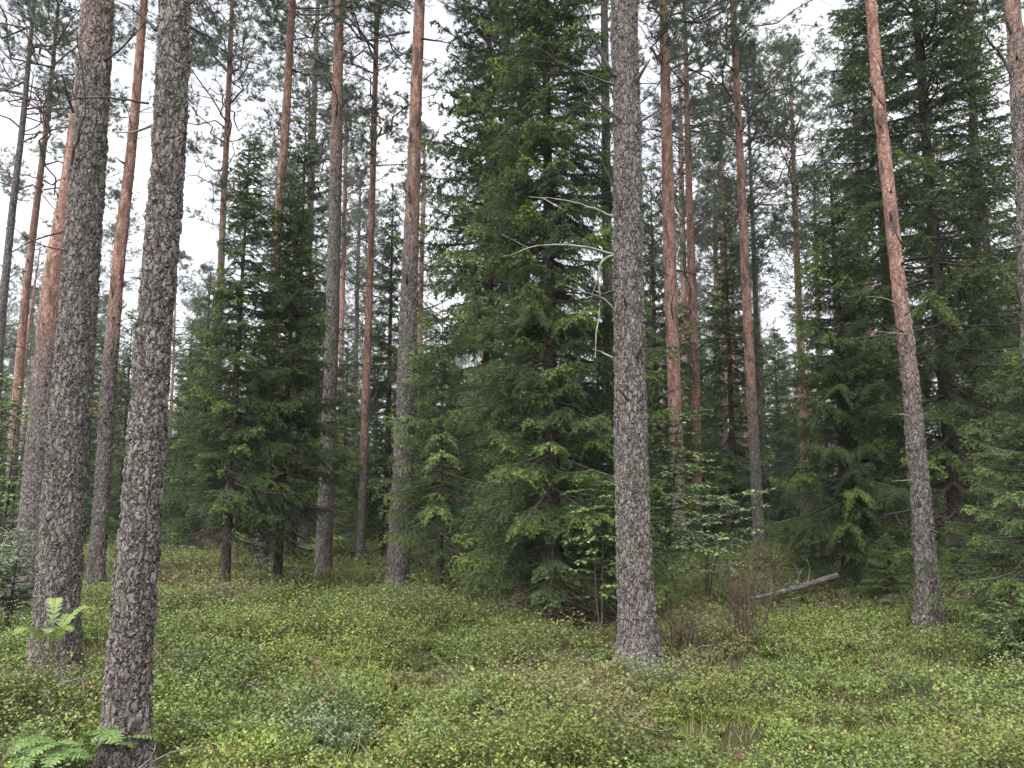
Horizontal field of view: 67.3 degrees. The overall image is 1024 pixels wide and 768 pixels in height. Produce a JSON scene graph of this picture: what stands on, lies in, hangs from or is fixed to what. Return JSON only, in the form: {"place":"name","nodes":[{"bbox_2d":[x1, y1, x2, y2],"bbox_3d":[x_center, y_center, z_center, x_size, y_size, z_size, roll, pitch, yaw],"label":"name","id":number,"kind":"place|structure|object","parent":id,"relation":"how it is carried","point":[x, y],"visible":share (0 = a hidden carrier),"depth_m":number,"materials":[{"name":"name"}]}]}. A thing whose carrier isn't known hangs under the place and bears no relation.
{"place":"outdoors","nodes":[
{"label":"outdoors","id":0,"kind":"place"},
{"bbox_2d":[0,366,29,552],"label":"spruce tree","id":1,"kind":"object","parent":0,"point":[13,482],"visible":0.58,"depth_m":12.26,"materials":[{"name":"green plant"}]},
{"bbox_2d":[0,492,1023,767],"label":"ground","id":2,"kind":"structure","parent":0,"point":[730,736],"depth_m":6.05,"materials":[{"name":"green plant"}]},
{"bbox_2d":[0,359,21,544],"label":"spruce tree","id":3,"kind":"object","parent":2,"relation":"on","point":[3,386],"visible":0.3,"depth_m":30.60,"materials":[{"name":"green plant"}]},
{"bbox_2d":[0,528,38,633],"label":"broadleaf bush","id":4,"kind":"object","parent":2,"relation":"on","point":[5,596],"visible":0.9,"depth_m":7.51,"materials":[{"name":"green plant"}]},
{"bbox_2d":[7,285,39,526],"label":"pine tree","id":5,"kind":"object","parent":2,"relation":"on","point":[27,385],"visible":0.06,"depth_m":59.62,"materials":[{"name":"green plant"}]},
{"bbox_2d":[2,230,46,491],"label":"pine tree","id":6,"kind":"object","parent":2,"relation":"on","point":[29,325],"visible":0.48,"depth_m":39.63,"materials":[{"name":"green plant"}]},
{"bbox_2d":[2,60,77,602],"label":"pine tree","id":7,"kind":"object","parent":2,"relation":"on","point":[33,468],"visible":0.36,"depth_m":11.10,"materials":[{"name":"brown plant"}]},
{"bbox_2d":[0,739,91,767],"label":"fern","id":8,"kind":"object","parent":2,"relation":"on","point":[25,759],"visible":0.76,"depth_m":4.10,"materials":[{"name":"green plant"}]},
{"bbox_2d":[0,685,102,738],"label":"bare shrub","id":9,"kind":"object","parent":2,"relation":"on","point":[63,717],"visible":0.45,"depth_m":4.79,"materials":[{"name":"plant"}]},
{"bbox_2d":[10,597,93,686],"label":"rowan sapling","id":10,"kind":"object","parent":2,"relation":"on","point":[62,627],"visible":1,"depth_m":5.34,"materials":[{"name":"green plant"}]},
{"bbox_2d":[1,0,145,684],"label":"pine tree","id":11,"kind":"object","parent":2,"relation":"on","point":[59,562],"visible":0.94,"depth_m":6.03,"materials":[{"name":"grey plant"}]},
{"bbox_2d":[0,0,147,486],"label":"pine tree","id":12,"kind":"object","parent":2,"relation":"on","point":[39,19],"visible":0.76,"depth_m":16.66,"materials":[{"name":"green plant"}]},
{"bbox_2d":[0,0,154,558],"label":"pine tree","id":13,"kind":"object","parent":2,"relation":"on","point":[23,317],"visible":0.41,"depth_m":18.53,"materials":[{"name":"green plant"}]},
{"bbox_2d":[6,725,158,767],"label":"fern","id":14,"kind":"object","parent":2,"relation":"on","point":[92,735],"visible":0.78,"depth_m":4.11,"materials":[{"name":"green plant"}]},
{"bbox_2d":[83,316,122,547],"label":"spruce tree","id":15,"kind":"object","parent":2,"relation":"on","point":[90,491],"visible":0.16,"depth_m":23.97,"materials":[{"name":"green plant"}]},
{"bbox_2d":[86,352,123,538],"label":"spruce tree","id":16,"kind":"object","parent":2,"relation":"on","point":[118,427],"visible":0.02,"depth_m":34.95,"materials":[{"name":"green plant"}]},
{"bbox_2d":[85,307,137,544],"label":"spruce tree","id":17,"kind":"object","parent":2,"relation":"on","point":[121,382],"visible":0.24,"depth_m":26.77,"materials":[{"name":"green plant"}]},
{"bbox_2d":[13,0,226,767],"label":"pine tree","id":18,"kind":"object","parent":2,"relation":"on","point":[126,693],"visible":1,"depth_m":4.51,"materials":[{"name":"grey plant"}]},
{"bbox_2d":[98,189,145,394],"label":"pine tree","id":19,"kind":"object","parent":2,"relation":"on","point":[116,198],"visible":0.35,"depth_m":40.74,"materials":[{"name":"green plant"}]},
{"bbox_2d":[84,0,237,590],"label":"pine tree","id":20,"kind":"object","parent":2,"relation":"on","point":[98,541],"visible":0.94,"depth_m":11.63,"materials":[{"name":"brown plant"}]},
{"bbox_2d":[123,250,206,477],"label":"pine tree","id":21,"kind":"object","parent":2,"relation":"on","point":[183,255],"visible":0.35,"depth_m":44.11,"materials":[{"name":"green plant"}]},
{"bbox_2d":[117,0,256,438],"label":"pine tree","id":22,"kind":"object","parent":2,"relation":"on","point":[203,63],"visible":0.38,"depth_m":19.79,"materials":[{"name":"green plant"}]},
{"bbox_2d":[160,316,226,546],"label":"spruce tree","id":23,"kind":"object","parent":2,"relation":"on","point":[176,415],"visible":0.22,"depth_m":22.83,"materials":[{"name":"green plant"}]},
{"bbox_2d":[163,303,230,541],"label":"spruce tree","id":24,"kind":"object","parent":2,"relation":"on","point":[174,423],"visible":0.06,"depth_m":28.07,"materials":[{"name":"green plant"}]},
{"bbox_2d":[159,272,245,551],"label":"spruce tree","id":25,"kind":"object","parent":2,"relation":"on","point":[193,526],"visible":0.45,"depth_m":17.50,"materials":[{"name":"green plant"}]},
{"bbox_2d":[171,258,236,410],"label":"pine tree","id":26,"kind":"object","parent":2,"relation":"on","point":[205,267],"visible":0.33,"depth_m":42.60,"materials":[{"name":"green plant"}]},
{"bbox_2d":[140,0,326,545],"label":"pine tree","id":27,"kind":"object","parent":2,"relation":"on","point":[230,70],"visible":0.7,"depth_m":21.46,"materials":[{"name":"green plant"}]},
{"bbox_2d":[175,129,318,589],"bbox_3d":[-3.679,-0.378,10.657,1.774,6.557,1.635,-3,-7,23],"label":"spruce tree","id":28,"kind":"object","parent":2,"relation":"on","point":[227,498],"visible":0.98,"depth_m":10.41,"materials":[{"name":"green plant"}]},
{"bbox_2d":[206,145,316,487],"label":"pine tree","id":29,"kind":"object","parent":2,"relation":"on","point":[270,153],"visible":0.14,"depth_m":35.16,"materials":[{"name":"green plant"}]},
{"bbox_2d":[197,0,372,572],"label":"pine tree","id":30,"kind":"object","parent":2,"relation":"on","point":[287,46],"visible":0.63,"depth_m":14.07,"materials":[{"name":"green plant"}]},
{"bbox_2d":[244,158,328,388],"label":"pine tree","id":31,"kind":"object","parent":2,"relation":"on","point":[290,169],"visible":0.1,"depth_m":33.09,"materials":[{"name":"green plant"}]},
{"bbox_2d":[216,104,363,564],"bbox_3d":[-4.537,-0.857,15.960,3.054,10.231,2.963,0,-7,0],"label":"spruce tree","id":32,"kind":"object","parent":2,"relation":"on","point":[309,188],"visible":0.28,"depth_m":15.90,"materials":[{"name":"green plant"}]},
{"bbox_2d":[232,172,359,589],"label":"spruce tree","id":33,"kind":"object","parent":2,"relation":"on","point":[292,312],"visible":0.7,"depth_m":11.22,"materials":[{"name":"green plant"}]},
{"bbox_2d":[258,540,334,592],"bbox_3d":[-2.992,2.596,10.916,1.092,0.715,1.142,0,-7,0],"label":"bare shrub","id":34,"kind":"object","parent":2,"relation":"on","point":[312,571],"visible":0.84,"depth_m":10.88,"materials":[{"name":"plant"}]},
{"bbox_2d":[244,52,363,547],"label":"pine tree","id":35,"kind":"object","parent":2,"relation":"on","point":[313,70],"visible":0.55,"depth_m":23.34,"materials":[{"name":"green plant"}]},
{"bbox_2d":[233,0,393,540],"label":"pine tree","id":36,"kind":"object","parent":2,"relation":"on","point":[326,52],"visible":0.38,"depth_m":27.61,"materials":[{"name":"green plant"}]},
{"bbox_2d":[267,82,404,528],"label":"pine tree","id":37,"kind":"object","parent":2,"relation":"on","point":[343,255],"visible":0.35,"depth_m":32.91,"materials":[{"name":"green plant"}]},
{"bbox_2d":[307,320,373,539],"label":"spruce tree","id":38,"kind":"object","parent":2,"relation":"on","point":[352,400],"visible":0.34,"depth_m":26.01,"materials":[{"name":"green plant"}]},
{"bbox_2d":[238,0,444,578],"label":"pine tree","id":39,"kind":"object","parent":2,"relation":"on","point":[323,546],"visible":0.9,"depth_m":13.26,"materials":[{"name":"brown plant"}]},
{"bbox_2d":[333,415,378,547],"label":"spruce tree","id":40,"kind":"object","parent":2,"relation":"on","point":[348,529],"visible":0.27,"depth_m":20.48,"materials":[{"name":"green plant"}]},
{"bbox_2d":[233,0,485,561],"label":"pine tree","id":41,"kind":"object","parent":2,"relation":"on","point":[366,111],"visible":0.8,"depth_m":16.24,"materials":[{"name":"green plant"}]},
{"bbox_2d":[335,325,395,535],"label":"spruce tree","id":42,"kind":"object","parent":2,"relation":"on","point":[378,420],"visible":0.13,"depth_m":29.67,"materials":[{"name":"green plant"}]},
{"bbox_2d":[314,164,428,533],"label":"pine tree","id":43,"kind":"object","parent":2,"relation":"on","point":[356,289],"visible":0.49,"depth_m":36.74,"materials":[{"name":"green plant"}]},
{"bbox_2d":[345,202,400,385],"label":"pine tree","id":44,"kind":"object","parent":2,"relation":"on","point":[361,311],"visible":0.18,"depth_m":41.35,"materials":[{"name":"green plant"}]},
{"bbox_2d":[338,182,422,556],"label":"spruce tree","id":45,"kind":"object","parent":2,"relation":"on","point":[386,458],"visible":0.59,"depth_m":17.01,"materials":[{"name":"green plant"}]},
{"bbox_2d":[341,119,481,448],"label":"pine tree","id":46,"kind":"object","parent":2,"relation":"on","point":[423,285],"visible":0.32,"depth_m":29.47,"materials":[{"name":"green plant"}]},
{"bbox_2d":[343,0,480,587],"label":"pine tree","id":47,"kind":"object","parent":2,"relation":"on","point":[398,562],"visible":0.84,"depth_m":11.43,"materials":[{"name":"brown plant"}]},
{"bbox_2d":[411,366,436,546],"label":"spruce tree","id":48,"kind":"object","parent":2,"relation":"on","point":[419,434],"visible":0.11,"depth_m":19.27,"materials":[{"name":"green plant"}]},
{"bbox_2d":[411,338,463,538],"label":"spruce tree","id":49,"kind":"object","parent":2,"relation":"on","point":[439,445],"visible":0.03,"depth_m":25.00,"materials":[{"name":"green plant"}]},
{"bbox_2d":[379,295,527,595],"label":"spruce tree","id":50,"kind":"object","parent":2,"relation":"on","point":[440,477],"visible":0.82,"depth_m":10.61,"materials":[{"name":"green plant"}]},
{"bbox_2d":[361,0,589,574],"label":"spruce tree","id":51,"kind":"object","parent":2,"relation":"on","point":[461,277],"visible":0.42,"depth_m":14.01,"materials":[{"name":"green plant"}]},
{"bbox_2d":[0,286,1003,502],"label":"woods","id":52,"kind":"object","parent":2,"relation":"on","point":[459,365],"depth_m":68.68,"materials":[{"name":"green plant"}]},
{"bbox_2d":[420,0,598,538],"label":"pine tree","id":53,"kind":"object","parent":2,"relation":"on","point":[459,168],"visible":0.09,"depth_m":21.54,"materials":[{"name":"green plant"}]},
{"bbox_2d":[0,528,1023,767],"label":"bilberry undergrowth","id":54,"kind":"object","parent":2,"relation":"on","point":[454,748],"visible":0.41,"depth_m":5.66,"materials":[{"name":"green plant"}]},
{"bbox_2d":[0,539,1023,767],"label":"moss","id":55,"kind":"object","parent":2,"relation":"on","point":[691,725],"visible":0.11,"depth_m":5.76,"materials":[{"name":"green plant"}]},
{"bbox_2d":[749,557,838,600],"bbox_3d":[3.776,2.582,10.236,1.362,0.546,0.146,2,-7,-16],"label":"fallen log","id":56,"kind":"object","parent":55,"relation":"on","point":[824,579],"visible":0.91,"depth_m":10.27,"materials":[{"name":"grey wood"}]},
{"bbox_2d":[6,561,1023,767],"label":"twig litter","id":57,"kind":"object","parent":2,"relation":"on","point":[545,678],"visible":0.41,"depth_m":5.58,"materials":[{"name":"brown wood"}]},
{"bbox_2d":[422,0,611,552],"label":"pine tree","id":58,"kind":"object","parent":2,"relation":"on","point":[481,43],"visible":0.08,"depth_m":16.23,"materials":[{"name":"green plant"}]},
{"bbox_2d":[443,0,696,635],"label":"spruce tree","id":59,"kind":"object","parent":2,"relation":"on","point":[527,529],"visible":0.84,"depth_m":8.55,"materials":[{"name":"green plant"}]},
{"bbox_2d":[544,474,616,639],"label":"broadleaf sapling","id":60,"kind":"object","parent":2,"relation":"on","point":[611,570],"visible":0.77,"depth_m":7.78,"materials":[{"name":"green plant"}]},
{"bbox_2d":[499,0,672,671],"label":"pine tree","id":61,"kind":"object","parent":2,"relation":"on","point":[636,613],"visible":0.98,"depth_m":6.80,"materials":[{"name":"grey plant"}]},
{"bbox_2d":[579,0,701,612],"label":"pine tree","id":62,"kind":"object","parent":2,"relation":"on","point":[604,20],"visible":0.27,"depth_m":9.88,"materials":[{"name":"brown plant"}]},
{"bbox_2d":[601,406,726,612],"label":"broadleaf sapling","id":63,"kind":"object","parent":2,"relation":"on","point":[669,505],"visible":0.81,"depth_m":9.03,"materials":[{"name":"green plant"}]},
{"bbox_2d":[642,178,714,558],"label":"spruce tree","id":64,"kind":"object","parent":2,"relation":"on","point":[656,404],"visible":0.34,"depth_m":17.77,"materials":[{"name":"green plant"}]},
{"bbox_2d":[643,201,720,480],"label":"pine tree","id":65,"kind":"object","parent":2,"relation":"on","point":[678,292],"visible":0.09,"depth_m":33.27,"materials":[{"name":"green plant"}]},
{"bbox_2d":[591,0,778,572],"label":"pine tree","id":66,"kind":"object","parent":2,"relation":"on","point":[665,38],"visible":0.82,"depth_m":14.50,"materials":[{"name":"brown plant"}]},
{"bbox_2d":[656,595,725,649],"bbox_3d":[1.518,2.146,6.855,0.917,0.505,0.706,0,-7,0],"label":"bare shrub","id":67,"kind":"object","parent":2,"relation":"on","point":[681,635],"visible":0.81,"depth_m":6.91,"materials":[{"name":"plant"}]},
{"bbox_2d":[662,379,730,541],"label":"spruce tree","id":68,"kind":"object","parent":2,"relation":"on","point":[702,442],"visible":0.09,"depth_m":20.51,"materials":[{"name":"green plant"}]},
{"bbox_2d":[562,0,832,553],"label":"pine tree","id":69,"kind":"object","parent":2,"relation":"on","point":[695,397],"visible":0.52,"depth_m":18.58,"materials":[{"name":"brown plant"}]},
{"bbox_2d":[666,318,730,540],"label":"spruce tree","id":70,"kind":"object","parent":2,"relation":"on","point":[703,354],"visible":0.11,"depth_m":25.98,"materials":[{"name":"green plant"}]},
{"bbox_2d":[642,38,777,539],"bbox_3d":[6.181,-3.476,26.610,5.147,17.896,5.148,0,-7,0],"label":"pine tree","id":71,"kind":"object","parent":2,"relation":"on","point":[681,215],"visible":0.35,"depth_m":26.89,"materials":[{"name":"green plant"}]},
{"bbox_2d":[663,483,775,602],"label":"broadleaf sapling","id":72,"kind":"object","parent":2,"relation":"on","point":[715,542],"visible":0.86,"depth_m":10.22,"materials":[{"name":"green plant"}]},
{"bbox_2d":[641,80,801,536],"bbox_3d":[7.310,-2.766,26.650,5.637,16.778,5.110,5,-8,-35],"label":"pine tree","id":73,"kind":"object","parent":2,"relation":"on","point":[725,433],"visible":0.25,"depth_m":26.93,"materials":[{"name":"green plant"}]},
{"bbox_2d":[702,328,750,530],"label":"spruce tree","id":74,"kind":"object","parent":2,"relation":"on","point":[716,402],"visible":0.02,"depth_m":30.88,"materials":[{"name":"green plant"}]},
{"bbox_2d":[676,177,787,471],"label":"pine tree","id":75,"kind":"object","parent":2,"relation":"on","point":[760,290],"visible":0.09,"depth_m":35.53,"materials":[{"name":"green plant"}]},
{"bbox_2d":[680,158,787,527],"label":"pine tree","id":76,"kind":"object","parent":2,"relation":"on","point":[713,254],"visible":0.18,"depth_m":32.59,"materials":[{"name":"green plant"}]},
{"bbox_2d":[720,431,752,544],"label":"spruce tree","id":77,"kind":"object","parent":2,"relation":"on","point":[739,499],"visible":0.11,"depth_m":22.40,"materials":[{"name":"green plant"}]},
{"bbox_2d":[681,203,795,551],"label":"spruce tree","id":78,"kind":"object","parent":2,"relation":"on","point":[737,479],"visible":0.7,"depth_m":18.42,"materials":[{"name":"green plant"}]},
{"bbox_2d":[649,0,838,553],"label":"pine tree","id":79,"kind":"object","parent":2,"relation":"on","point":[753,440],"visible":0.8,"depth_m":15.88,"materials":[{"name":"brown plant"}]},
{"bbox_2d":[705,530,812,644],"bbox_3d":[2.238,1.855,7.083,0.961,1.060,0.668,4,-8,-29],"label":"bare shrub","id":80,"kind":"object","parent":2,"relation":"on","point":[737,611],"visible":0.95,"depth_m":6.99,"materials":[{"name":"brown plant"}]},
{"bbox_2d":[655,36,864,543],"bbox_3d":[6.176,-2.487,19.700,4.539,13.426,6.796,0,-7,0],"label":"pine tree","id":81,"kind":"object","parent":2,"relation":"on","point":[751,206],"visible":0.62,"depth_m":19.58,"materials":[{"name":"green plant"}]},
{"bbox_2d":[737,272,787,357],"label":"pine tree","id":82,"kind":"object","parent":2,"relation":"on","point":[763,309],"visible":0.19,"depth_m":52.91,"materials":[{"name":"green plant"}]},
{"bbox_2d":[745,336,796,538],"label":"spruce tree","id":83,"kind":"object","parent":2,"relation":"on","point":[765,399],"visible":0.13,"depth_m":33.19,"materials":[{"name":"green plant"}]},
{"bbox_2d":[699,15,871,542],"bbox_3d":[7.686,-2.689,21.143,4.439,14.527,4.748,-4,-8,29],"label":"pine tree","id":84,"kind":"object","parent":2,"relation":"on","point":[795,192],"visible":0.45,"depth_m":21.16,"materials":[{"name":"green plant"}]},
{"bbox_2d":[746,320,836,545],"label":"spruce tree","id":85,"kind":"object","parent":2,"relation":"on","point":[791,448],"visible":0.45,"depth_m":24.96,"materials":[{"name":"green plant"}]},
{"bbox_2d":[770,295,832,410],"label":"pine tree","id":86,"kind":"object","parent":2,"relation":"on","point":[808,300],"visible":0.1,"depth_m":50.73,"materials":[{"name":"green plant"}]},
{"bbox_2d":[770,339,839,542],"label":"spruce tree","id":87,"kind":"object","parent":2,"relation":"on","point":[790,404],"visible":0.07,"depth_m":29.10,"materials":[{"name":"green plant"}]},
{"bbox_2d":[740,157,877,540],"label":"pine tree","id":88,"kind":"object","parent":2,"relation":"on","point":[790,306],"visible":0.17,"depth_m":26.70,"materials":[{"name":"green plant"}]},
{"bbox_2d":[792,6,905,531],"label":"pine tree","id":89,"kind":"object","parent":2,"relation":"on","point":[819,34],"visible":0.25,"depth_m":25.73,"materials":[{"name":"green plant"}]},
{"bbox_2d":[752,152,953,594],"bbox_3d":[4.763,-0.049,11.221,2.494,7.183,2.510,6,-9,-41],"label":"spruce tree","id":90,"kind":"object","parent":2,"relation":"on","point":[842,452],"visible":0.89,"depth_m":11.02,"materials":[{"name":"green plant"}]},
{"bbox_2d":[801,55,959,542],"bbox_3d":[10.961,-2.686,22.983,3.808,15.275,3.853,4,-8,-27],"label":"pine tree","id":91,"kind":"object","parent":2,"relation":"on","point":[845,117],"visible":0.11,"depth_m":23.56,"materials":[{"name":"green plant"}]},
{"bbox_2d":[856,532,913,607],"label":"spruce tree","id":92,"kind":"object","parent":2,"relation":"on","point":[899,583],"visible":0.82,"depth_m":9.99,"materials":[{"name":"green plant"}]},
{"bbox_2d":[839,0,948,632],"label":"pine tree","id":93,"kind":"object","parent":2,"relation":"on","point":[924,546],"visible":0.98,"depth_m":8.54,"materials":[{"name":"brown plant"}]},
{"bbox_2d":[787,0,1023,580],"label":"spruce tree","id":94,"kind":"object","parent":2,"relation":"on","point":[943,363],"visible":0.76,"depth_m":11.26,"materials":[{"name":"green plant"}]},
{"bbox_2d":[811,0,1009,558],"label":"spruce tree","id":95,"kind":"object","parent":2,"relation":"on","point":[851,90],"visible":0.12,"depth_m":15.90,"materials":[{"name":"green plant"}]},
{"bbox_2d":[818,0,1023,558],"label":"pine tree","id":96,"kind":"object","parent":2,"relation":"on","point":[998,6],"visible":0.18,"depth_m":16.25,"materials":[{"name":"green plant"}]},
{"bbox_2d":[899,0,1023,567],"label":"spruce tree","id":97,"kind":"object","parent":2,"relation":"on","point":[973,110],"visible":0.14,"depth_m":15.08,"materials":[{"name":"green plant"}]},
{"bbox_2d":[911,339,1023,641],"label":"spruce tree","id":98,"kind":"object","parent":2,"relation":"on","point":[1004,541],"visible":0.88,"depth_m":7.70,"materials":[{"name":"green plant"}]},
{"bbox_2d":[939,529,1006,606],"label":"spruce tree","id":99,"kind":"object","parent":2,"relation":"on","point":[952,560],"visible":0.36,"depth_m":9.36,"materials":[{"name":"green plant"}]},
{"bbox_2d":[967,539,1002,631],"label":"broadleaf sapling","id":100,"kind":"object","parent":2,"relation":"on","point":[993,568],"visible":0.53,"depth_m":7.74,"materials":[{"name":"green plant"}]},
{"bbox_2d":[957,576,1023,666],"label":"broadleaf bush","id":101,"kind":"object","parent":2,"relation":"on","point":[1002,637],"visible":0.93,"depth_m":6.52,"materials":[{"name":"green plant"}]},
{"bbox_2d":[960,0,1023,527],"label":"pine tree","id":102,"kind":"object","parent":2,"relation":"on","point":[1014,66],"visible":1,"depth_m":7.75,"materials":[{"name":"brown plant"}]},
{"bbox_2d":[0,0,1023,484],"label":"sky","id":103,"kind":"structure","parent":0,"point":[198,240],"materials":[{"name":"white"}]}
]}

